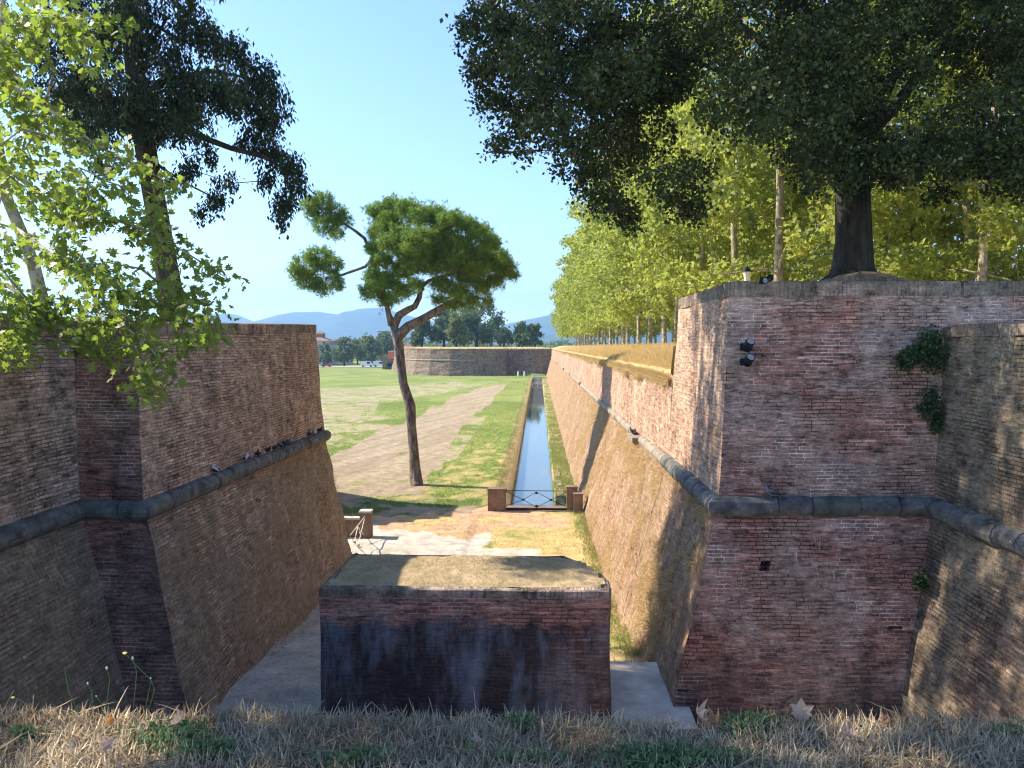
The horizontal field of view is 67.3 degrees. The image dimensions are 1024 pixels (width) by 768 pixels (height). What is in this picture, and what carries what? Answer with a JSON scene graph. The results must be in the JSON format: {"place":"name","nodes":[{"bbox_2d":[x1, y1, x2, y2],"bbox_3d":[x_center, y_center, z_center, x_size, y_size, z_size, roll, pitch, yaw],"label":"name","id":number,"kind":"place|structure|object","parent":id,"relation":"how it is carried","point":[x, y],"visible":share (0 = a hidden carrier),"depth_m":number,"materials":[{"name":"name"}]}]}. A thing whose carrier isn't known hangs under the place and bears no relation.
{"place":"outdoors","nodes":[
{"label":"outdoors","id":0,"kind":"place"},
{"bbox_2d":[319,366,381,366],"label":"road","id":1,"kind":"structure","parent":0,"point":[350,366],"depth_m":305.19,"materials":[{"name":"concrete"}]},
{"bbox_2d":[360,361,373,366],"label":"parked van","id":2,"kind":"object","parent":1,"relation":"on","point":[366,363],"visible":1,"depth_m":301.32,"materials":[{"name":"white paint"}]},
{"bbox_2d":[101,308,671,341],"bbox_3d":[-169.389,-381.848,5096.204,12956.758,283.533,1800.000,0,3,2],"label":"mountains","id":3,"kind":"structure","parent":0,"point":[357,323],"depth_m":4608.07,"materials":[{"name":"blue"}]},
{"bbox_2d":[325,332,671,346],"bbox_3d":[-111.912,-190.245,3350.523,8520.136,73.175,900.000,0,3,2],"label":"hills","id":4,"kind":"structure","parent":0,"point":[548,338],"depth_m":3047.22,"materials":[{"name":"blue"}]},
{"bbox_2d":[0,708,1022,763],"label":"straw","id":5,"kind":"object","parent":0,"point":[574,735],"visible":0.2,"depth_m":3.35,"materials":[{"name":"beige plant"}]},
{"bbox_2d":[0,718,1023,767],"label":"embankment","id":6,"kind":"structure","parent":0,"point":[697,731],"depth_m":3.31,"materials":[{"name":"soil"}]},
{"bbox_2d":[96,666,109,718],"bbox_3d":[-1.896,1.466,3.564,0.068,0.321,0.011,0,3,2],"label":"wild flower","id":7,"kind":"object","parent":6,"relation":"on","point":[106,668],"visible":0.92,"depth_m":3.56,"materials":[{"name":"green plant"}]},
{"bbox_2d":[122,652,154,719],"bbox_3d":[-1.726,1.431,3.556,0.147,0.388,0.015,0,3,2],"label":"wild flower","id":8,"kind":"object","parent":6,"relation":"on","point":[125,653],"visible":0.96,"depth_m":3.55,"materials":[{"name":"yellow plant"}]},
{"bbox_2d":[170,707,182,728],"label":"dead leaf","id":9,"kind":"object","parent":6,"relation":"on","point":[177,717],"visible":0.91,"depth_m":3.39,"materials":[{"name":"beige plant"}]},
{"bbox_2d":[0,698,1023,767],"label":"straw","id":10,"kind":"object","parent":6,"relation":"on","point":[78,720],"visible":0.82,"depth_m":3.28,"materials":[{"name":"beige plant"}]},
{"bbox_2d":[98,734,115,754],"bbox_3d":[-1.672,1.493,3.178,0.066,0.065,0.053,-1,3,-23],"label":"dead leaf","id":11,"kind":"object","parent":10,"relation":"on","point":[108,747],"visible":0.94,"depth_m":3.19,"materials":[{"name":"beige plant"}]},
{"bbox_2d":[705,705,719,727],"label":"dead leaf","id":12,"kind":"object","parent":10,"relation":"on","point":[712,717],"visible":0.98,"depth_m":3.42,"materials":[{"name":"brown plant"}]},
{"bbox_2d":[785,703,792,720],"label":"dead leaf","id":13,"kind":"object","parent":10,"relation":"on","point":[788,710],"visible":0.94,"depth_m":3.49,"materials":[{"name":"brown plant"}]},
{"bbox_2d":[789,698,813,719],"bbox_3d":[1.301,1.475,3.455,0.108,0.130,0.017,0,-12,10],"label":"dead leaf","id":14,"kind":"object","parent":10,"relation":"on","point":[797,711],"visible":0.98,"depth_m":3.46,"materials":[{"name":"beige plant"}]},
{"bbox_2d":[842,723,857,737],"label":"dead leaf","id":15,"kind":"object","parent":10,"relation":"on","point":[849,732],"visible":0.99,"depth_m":3.31,"materials":[{"name":"beige plant"}]},
{"bbox_2d":[0,709,1023,767],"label":"clover","id":16,"kind":"object","parent":6,"relation":"on","point":[649,750],"visible":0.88,"depth_m":3.19,"materials":[{"name":"green plant"}]},
{"bbox_2d":[0,685,1023,767],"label":"straw","id":17,"kind":"object","parent":6,"relation":"on","point":[505,749],"visible":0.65,"depth_m":3.27,"materials":[{"name":"beige plant"}]},
{"bbox_2d":[696,698,709,727],"bbox_3d":[0.865,1.467,3.416,0.082,0.120,0.078,-2,3,-31],"label":"dead leaf","id":18,"kind":"object","parent":6,"relation":"on","point":[701,710],"visible":0.96,"depth_m":3.43,"materials":[{"name":"beige plant"}]},
{"bbox_2d":[880,712,889,724],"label":"dead leaf","id":19,"kind":"object","parent":6,"relation":"on","point":[885,718],"visible":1,"depth_m":3.43,"materials":[{"name":"brown plant"}]},
{"bbox_2d":[0,0,1023,325],"label":"sky","id":20,"kind":"structure","parent":0,"point":[379,94],"materials":[{"name":"blue"}]},
{"bbox_2d":[111,349,926,718],"bbox_3d":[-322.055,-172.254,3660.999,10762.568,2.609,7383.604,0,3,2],"label":"ground","id":21,"kind":"structure","parent":0,"point":[287,673],"depth_m":47.20,"materials":[{"name":"soil"}]},
{"bbox_2d":[0,317,351,721],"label":"brick bastion","id":22,"kind":"object","parent":21,"relation":"on","point":[98,474],"visible":0.88,"depth_m":15.49,"materials":[{"name":"brick"}]},
{"bbox_2d":[0,0,250,411],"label":"plane tree","id":23,"kind":"object","parent":22,"relation":"on","point":[38,308],"visible":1,"depth_m":11.74,"materials":[{"name":"green plant"}]},
{"bbox_2d":[0,0,315,321],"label":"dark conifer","id":24,"kind":"object","parent":22,"relation":"on","point":[179,115],"visible":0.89,"depth_m":20.01,"materials":[{"name":"green plant"}]},
{"bbox_2d":[153,444,362,655],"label":"dry wall weeds","id":25,"kind":"object","parent":22,"relation":"on","point":[177,515],"visible":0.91,"depth_m":20.35,"materials":[{"name":"brown plant"}]},
{"bbox_2d":[319,342,332,362],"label":"broadleaf tree","id":26,"kind":"object","parent":21,"relation":"on","point":[326,356],"visible":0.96,"depth_m":326.93,"materials":[{"name":"green plant"}]},
{"bbox_2d":[316,331,336,364],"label":"pale building","id":27,"kind":"structure","parent":21,"relation":"on","point":[320,337],"depth_m":341.58,"materials":[{"name":"paint"}]},
{"bbox_2d":[329,336,358,365],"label":"broadleaf tree","id":28,"kind":"object","parent":21,"relation":"on","point":[340,353],"visible":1,"depth_m":318.77,"materials":[{"name":"green plant"}]},
{"bbox_2d":[337,341,352,363],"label":"pale building","id":29,"kind":"structure","parent":21,"relation":"on","point":[342,359],"depth_m":355.44,"materials":[{"name":"beige paint"}]},
{"bbox_2d":[344,516,359,536],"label":"wall","id":30,"kind":"structure","parent":21,"relation":"on","point":[350,525],"depth_m":32.90,"materials":[{"name":"stone"}]},
{"bbox_2d":[350,337,363,364],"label":"broadleaf tree","id":31,"kind":"object","parent":21,"relation":"on","point":[355,341],"visible":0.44,"depth_m":336.16,"materials":[{"name":"green plant"}]},
{"bbox_2d":[358,509,372,537],"bbox_3d":[-6.266,6.094,33.001,0.530,1.371,0.510,0,3,2],"label":"gate post","id":32,"kind":"object","parent":21,"relation":"on","point":[367,530],"visible":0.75,"depth_m":32.77,"materials":[{"name":"stone"}]},
{"bbox_2d":[350,516,365,553],"bbox_3d":[-6.236,6.224,31.127,0.161,1.049,3.317,0,3,-1],"label":"iron railing","id":33,"kind":"object","parent":32,"relation":"attached to","point":[354,541],"visible":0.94,"depth_m":31.06,"materials":[{"name":"metal"}]},
{"bbox_2d":[356,332,383,363],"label":"broadleaf tree","id":34,"kind":"object","parent":21,"relation":"on","point":[371,348],"visible":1,"depth_m":317.44,"materials":[{"name":"green plant"}]},
{"bbox_2d":[380,330,393,359],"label":"broadleaf tree","id":35,"kind":"object","parent":21,"relation":"on","point":[387,341],"visible":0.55,"depth_m":344.29,"materials":[{"name":"green plant"}]},
{"bbox_2d":[382,351,394,368],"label":"brick gatehouse","id":36,"kind":"object","parent":21,"relation":"on","point":[387,361],"visible":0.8,"depth_m":273.59,"materials":[{"name":"brick"}]},
{"bbox_2d":[283,188,522,485],"bbox_3d":[-6.542,-2.495,45.380,14.531,18.252,7.670,0,3,2],"label":"stone pine","id":37,"kind":"object","parent":21,"relation":"on","point":[442,248],"visible":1,"depth_m":44.26,"materials":[{"name":"green plant"}]},
{"bbox_2d":[326,401,592,554],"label":"meadow grass","id":38,"kind":"structure","parent":21,"relation":"on","point":[422,508],"depth_m":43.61,"materials":[{"name":"plant"}]},
{"bbox_2d":[319,553,611,728],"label":"brick block","id":39,"kind":"structure","parent":21,"relation":"on","point":[508,645],"depth_m":14.68,"materials":[{"name":"brown brick"}]},
{"bbox_2d":[329,553,603,587],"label":"dry turf","id":40,"kind":"structure","parent":39,"relation":"on","point":[420,567],"depth_m":15.67,"materials":[{"name":"beige plant"}]},
{"bbox_2d":[391,347,551,375],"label":"bastion","id":41,"kind":"object","parent":21,"relation":"on","point":[468,362],"visible":0.73,"depth_m":217.03,"materials":[{"name":"brick"}]},
{"bbox_2d":[409,320,432,346],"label":"broadleaf tree","id":42,"kind":"object","parent":41,"relation":"on","point":[418,335],"visible":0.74,"depth_m":253.72,"materials":[{"name":"green plant"}]},
{"bbox_2d":[424,309,457,346],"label":"broadleaf tree","id":43,"kind":"object","parent":41,"relation":"on","point":[438,334],"visible":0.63,"depth_m":255.48,"materials":[{"name":"green plant"}]},
{"bbox_2d":[444,312,470,346],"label":"broadleaf tree","id":44,"kind":"object","parent":41,"relation":"on","point":[456,328],"visible":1,"depth_m":244.88,"materials":[{"name":"green plant"}]},
{"bbox_2d":[394,346,551,349],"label":"bank grass","id":45,"kind":"structure","parent":41,"relation":"on","point":[459,348],"depth_m":218.43,"materials":[{"name":"yellow plant"}]},
{"bbox_2d":[457,302,507,346],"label":"broadleaf tree","id":46,"kind":"object","parent":41,"relation":"on","point":[483,333],"visible":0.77,"depth_m":259.02,"materials":[{"name":"green plant"}]},
{"bbox_2d":[493,326,513,346],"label":"broadleaf tree","id":47,"kind":"object","parent":41,"relation":"on","point":[503,336],"visible":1,"depth_m":253.50,"materials":[{"name":"green plant"}]},
{"bbox_2d":[513,321,527,346],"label":"broadleaf tree","id":48,"kind":"object","parent":41,"relation":"on","point":[520,327],"visible":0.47,"depth_m":260.03,"materials":[{"name":"green plant"}]},
{"bbox_2d":[513,331,535,346],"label":"broadleaf tree","id":49,"kind":"object","parent":41,"relation":"on","point":[524,339],"visible":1,"depth_m":248.59,"materials":[{"name":"green plant"}]},
{"bbox_2d":[526,323,544,346],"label":"broadleaf tree","id":50,"kind":"object","parent":41,"relation":"on","point":[534,332],"visible":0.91,"depth_m":260.38,"materials":[{"name":"green plant"}]},
{"bbox_2d":[349,337,607,360],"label":"distant wood","id":51,"kind":"object","parent":21,"relation":"on","point":[546,344],"visible":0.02,"depth_m":449.99,"materials":[{"name":"green plant"}]},
{"bbox_2d":[487,487,506,510],"bbox_3d":[-0.754,5.923,38.914,0.980,1.334,0.610,0,3,2],"label":"gate post","id":52,"kind":"object","parent":21,"relation":"on","point":[496,498],"visible":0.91,"depth_m":38.64,"materials":[{"name":"stone"}]},
{"bbox_2d":[506,505,573,511],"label":"stone sill","id":53,"kind":"structure","parent":21,"relation":"on","point":[514,506],"depth_m":39.37,"materials":[{"name":"grey stone"}]},
{"bbox_2d":[506,490,566,509],"bbox_3d":[1.234,5.869,38.817,3.074,0.999,0.116,0,3,2],"label":"iron railing","id":54,"kind":"object","parent":53,"relation":"on","point":[536,506],"visible":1,"depth_m":38.80,"materials":[{"name":"metal"}]},
{"bbox_2d":[495,380,643,661],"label":"bank weeds","id":55,"kind":"object","parent":21,"relation":"on","point":[562,477],"visible":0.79,"depth_m":45.67,"materials":[{"name":"green plant"}]},
{"bbox_2d":[566,485,577,509],"bbox_3d":[3.038,5.872,38.906,0.600,1.431,0.560,0,3,2],"label":"gate post","id":56,"kind":"object","parent":21,"relation":"on","point":[571,489],"visible":0.62,"depth_m":38.66,"materials":[{"name":"stone"}]},
{"bbox_2d":[573,492,583,512],"bbox_3d":[3.309,6.028,38.378,0.500,1.171,0.410,0,3,2],"label":"gate post","id":57,"kind":"object","parent":21,"relation":"on","point":[578,502],"visible":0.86,"depth_m":38.20,"materials":[{"name":"stone"}]},
{"bbox_2d":[546,350,672,622],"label":"curtain wall","id":58,"kind":"structure","parent":21,"relation":"on","point":[641,407],"depth_m":31.52,"materials":[{"name":"brick"}]},
{"bbox_2d":[554,364,710,661],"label":"dry wall weeds","id":59,"kind":"object","parent":58,"relation":"attached to","point":[654,570],"visible":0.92,"depth_m":23.11,"materials":[{"name":"brown plant"}]},
{"bbox_2d":[610,661,696,728],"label":"paving slab","id":60,"kind":"structure","parent":21,"relation":"on","point":[636,687],"depth_m":15.48,"materials":[{"name":"concrete"}]},
{"bbox_2d":[620,271,1023,728],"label":"brick bastion","id":61,"kind":"object","parent":21,"relation":"on","point":[797,589],"visible":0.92,"depth_m":15.76,"materials":[{"name":"brick"}]},
{"bbox_2d":[439,0,1023,280],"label":"holm oak","id":62,"kind":"object","parent":61,"relation":"on","point":[817,83],"visible":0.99,"depth_m":17.23,"materials":[{"name":"green plant"}]},
{"bbox_2d":[740,338,754,351],"bbox_3d":[4.753,-0.787,15.621,0.196,0.276,0.452,-1,3,-17],"label":"floodlight","id":63,"kind":"object","parent":61,"relation":"attached to","point":[747,345],"visible":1,"depth_m":15.49,"materials":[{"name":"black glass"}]},
{"bbox_2d":[740,353,754,366],"bbox_3d":[4.758,-0.487,15.635,0.199,0.272,0.454,-1,3,-17],"label":"floodlight","id":64,"kind":"object","parent":61,"relation":"attached to","point":[748,360],"visible":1,"depth_m":15.50,"materials":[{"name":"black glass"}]},
{"bbox_2d":[759,275,773,283],"bbox_3d":[5.159,-2.118,15.561,0.241,0.184,0.410,0,3,2],"label":"floodlight","id":65,"kind":"object","parent":61,"relation":"attached to","point":[766,279],"visible":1,"depth_m":15.44,"materials":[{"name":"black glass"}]},
{"bbox_2d":[764,486,780,497],"bbox_3d":[5.305,2.200,15.667,0.179,0.244,0.327,-2,4,-40],"label":"pigeon","id":66,"kind":"object","parent":61,"relation":"on","point":[770,492],"visible":1,"depth_m":15.63,"materials":[{"name":"grey"}]},
{"bbox_2d":[780,271,986,281],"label":"dry turf","id":67,"kind":"structure","parent":61,"relation":"on","point":[887,278],"depth_m":18.28,"materials":[{"name":"brown plant"}]},
{"bbox_2d":[890,322,950,374],"bbox_3d":[8.287,-0.713,15.552,1.210,1.106,0.506,0,3,2],"label":"wall creeper","id":68,"kind":"object","parent":61,"relation":"attached to","point":[910,357],"depth_m":15.50,"materials":[{"name":"green plant"}]},
{"bbox_2d":[913,380,944,435],"bbox_3d":[8.514,0.488,15.577,0.730,1.148,0.438,-1,3,-14],"label":"wall creeper","id":69,"kind":"object","parent":61,"relation":"attached to","point":[934,412],"depth_m":15.55,"materials":[{"name":"green plant"}]},
{"bbox_2d":[900,321,1023,731],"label":"brick side wall","id":70,"kind":"structure","parent":21,"relation":"on","point":[966,653],"depth_m":13.87,"materials":[{"name":"brick"}]},
{"bbox_2d":[907,567,929,598],"bbox_3d":[7.929,3.845,14.952,0.411,0.637,0.383,0,3,2],"label":"wall creeper","id":71,"kind":"object","parent":70,"relation":"attached to","point":[920,581],"depth_m":14.88,"materials":[{"name":"green plant"}]},
{"bbox_2d":[511,380,554,505],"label":"water","id":72,"kind":"structure","parent":0,"point":[534,471],"depth_m":61.51,"materials":[{"name":"blue liquid"}]},
{"bbox_2d":[552,341,676,390],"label":"rampart ground","id":73,"kind":"structure","parent":0,"point":[671,370],"depth_m":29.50,"materials":[{"name":"yellow plant"}]},
{"bbox_2d":[549,274,576,345],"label":"plane tree","id":74,"kind":"object","parent":73,"relation":"on","point":[558,324],"visible":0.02,"depth_m":195.78,"materials":[{"name":"green plant"}]},
{"bbox_2d":[554,271,583,344],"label":"plane tree","id":75,"kind":"object","parent":73,"relation":"on","point":[570,322],"visible":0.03,"depth_m":167.19,"materials":[{"name":"green plant"}]},
{"bbox_2d":[548,293,592,345],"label":"plane tree","id":76,"kind":"object","parent":73,"relation":"on","point":[555,311],"visible":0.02,"depth_m":181.69,"materials":[{"name":"green plant"}]},
{"bbox_2d":[550,275,595,344],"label":"plane tree","id":77,"kind":"object","parent":73,"relation":"on","point":[551,314],"visible":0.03,"depth_m":176.46,"materials":[{"name":"green plant"}]},
{"bbox_2d":[552,269,601,344],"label":"plane tree","id":78,"kind":"object","parent":73,"relation":"on","point":[557,330],"visible":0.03,"depth_m":160.08,"materials":[{"name":"green plant"}]},
{"bbox_2d":[551,251,607,344],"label":"plane tree","id":79,"kind":"object","parent":73,"relation":"on","point":[559,322],"visible":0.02,"depth_m":145.46,"materials":[{"name":"green plant"}]},
{"bbox_2d":[558,279,608,345],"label":"plane tree","id":80,"kind":"object","parent":73,"relation":"on","point":[571,324],"visible":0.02,"depth_m":153.28,"materials":[{"name":"green plant"}]},
{"bbox_2d":[559,240,608,344],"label":"plane tree","id":81,"kind":"object","parent":73,"relation":"on","point":[574,330],"visible":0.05,"depth_m":124.20,"materials":[{"name":"green plant"}]},
{"bbox_2d":[549,268,619,344],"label":"plane tree","id":82,"kind":"object","parent":73,"relation":"on","point":[561,286],"visible":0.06,"depth_m":137.90,"materials":[{"name":"green plant"}]},
{"bbox_2d":[558,250,620,344],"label":"plane tree","id":83,"kind":"object","parent":73,"relation":"on","point":[568,317],"visible":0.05,"depth_m":130.69,"materials":[{"name":"green plant"}]},
{"bbox_2d":[552,220,633,344],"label":"plane tree","id":84,"kind":"object","parent":73,"relation":"on","point":[568,280],"visible":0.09,"depth_m":103.07,"materials":[{"name":"green plant"}]},
{"bbox_2d":[554,251,636,344],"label":"plane tree","id":85,"kind":"object","parent":73,"relation":"on","point":[560,302],"visible":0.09,"depth_m":116.82,"materials":[{"name":"green plant"}]},
{"bbox_2d":[563,224,633,344],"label":"plane tree","id":86,"kind":"object","parent":73,"relation":"on","point":[581,317],"visible":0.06,"depth_m":109.13,"materials":[{"name":"green plant"}]},
{"bbox_2d":[554,218,660,344],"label":"plane tree","id":87,"kind":"object","parent":73,"relation":"on","point":[583,307],"visible":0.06,"depth_m":95.50,"materials":[{"name":"green plant"}]},
{"bbox_2d":[566,187,665,343],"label":"plane tree","id":88,"kind":"object","parent":73,"relation":"on","point":[574,273],"visible":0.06,"depth_m":81.52,"materials":[{"name":"green plant"}]},
{"bbox_2d":[578,201,660,343],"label":"plane tree","id":89,"kind":"object","parent":73,"relation":"on","point":[600,309],"visible":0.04,"depth_m":88.08,"materials":[{"name":"green plant"}]},
{"bbox_2d":[561,155,685,343],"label":"plane tree","id":90,"kind":"object","parent":73,"relation":"on","point":[639,319],"visible":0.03,"depth_m":74.00,"materials":[{"name":"green plant"}]},
{"bbox_2d":[578,142,713,343],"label":"plane tree","id":91,"kind":"object","parent":73,"relation":"on","point":[611,287],"visible":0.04,"depth_m":67.17,"materials":[{"name":"green plant"}]},
{"bbox_2d":[625,325,669,343],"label":"plane tree","id":92,"kind":"object","parent":73,"relation":"on","point":[654,334],"visible":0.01,"depth_m":122.98,"materials":[{"name":"green plant"}]},
{"bbox_2d":[560,130,746,343],"bbox_3d":[12.639,-12.552,59.542,14.380,19.769,14.153,-2,4,-39],"label":"plane tree","id":93,"kind":"object","parent":73,"relation":"on","point":[664,310],"visible":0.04,"depth_m":59.08,"materials":[{"name":"green plant"}]},
{"bbox_2d":[646,238,681,332],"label":"plane tree","id":94,"kind":"object","parent":73,"relation":"on","point":[668,325],"visible":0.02,"depth_m":100.33,"materials":[{"name":"green plant"}]},
{"bbox_2d":[577,95,775,342],"bbox_3d":[11.436,-11.456,51.683,13.914,18.356,13.496,1,3,25],"label":"plane tree","id":95,"kind":"object","parent":73,"relation":"on","point":[629,298],"visible":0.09,"depth_m":51.12,"materials":[{"name":"green plant"}]},
{"bbox_2d":[592,43,831,304],"bbox_3d":[11.776,-11.697,44.666,13.855,19.560,12.290,0,3,-6],"label":"plane tree","id":96,"kind":"object","parent":73,"relation":"on","point":[760,234],"visible":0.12,"depth_m":43.44,"materials":[{"name":"green plant"}]},
{"bbox_2d":[573,0,905,304],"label":"plane tree","id":97,"kind":"object","parent":73,"relation":"on","point":[670,232],"visible":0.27,"depth_m":37.77,"materials":[{"name":"green plant"}]},
{"bbox_2d":[742,266,751,280],"bbox_3d":[9.030,-2.951,29.598,0.367,3.173,0.367,0,3,2],"label":"street lamp","id":98,"kind":"object","parent":73,"relation":"on","point":[747,271],"visible":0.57,"depth_m":29.45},
{"bbox_2d":[704,141,867,280],"bbox_3d":[20.920,-13.191,57.141,14.380,21.329,14.153,0,3,-4],"label":"plane tree","id":99,"kind":"object","parent":73,"relation":"on","point":[819,254],"visible":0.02,"depth_m":56.63,"materials":[{"name":"green plant"}]},
{"bbox_2d":[615,0,984,305],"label":"plane tree","id":100,"kind":"object","parent":73,"relation":"on","point":[804,244],"visible":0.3,"depth_m":29.93,"materials":[{"name":"green plant"}]},
{"bbox_2d":[731,91,954,274],"bbox_3d":[20.145,-11.764,49.983,13.914,19.165,13.496,1,3,11],"label":"plane tree","id":101,"kind":"object","parent":73,"relation":"on","point":[754,252],"visible":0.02,"depth_m":49.53,"materials":[{"name":"green plant"}]},
{"bbox_2d":[753,7,1003,280],"bbox_3d":[20.048,-11.224,41.683,12.290,18.888,13.855,-2,3,-28],"label":"plane tree","id":102,"kind":"object","parent":73,"relation":"on","point":[936,232],"visible":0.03,"depth_m":36.91,"materials":[{"name":"green plant"}]},
{"bbox_2d":[806,0,1023,280],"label":"plane tree","id":103,"kind":"object","parent":73,"relation":"on","point":[918,230],"visible":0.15,"depth_m":33.06,"materials":[{"name":"green plant"}]},
{"bbox_2d":[820,0,1023,280],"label":"plane tree","id":104,"kind":"object","parent":73,"relation":"on","point":[997,226],"visible":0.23,"depth_m":26.02,"materials":[{"name":"green plant"}]},
{"bbox_2d":[913,86,1020,267],"bbox_3d":[27.057,-10.624,40.347,12.063,17.763,12.056,1,3,14],"label":"plane tree","id":105,"kind":"object","parent":73,"relation":"on","point":[961,199],"visible":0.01,"depth_m":40.41,"materials":[{"name":"green plant"}]},
{"bbox_2d":[942,7,1023,280],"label":"plane tree","id":106,"kind":"object","parent":73,"relation":"on","point":[974,246],"visible":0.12,"depth_m":29.36,"materials":[{"name":"green plant"}]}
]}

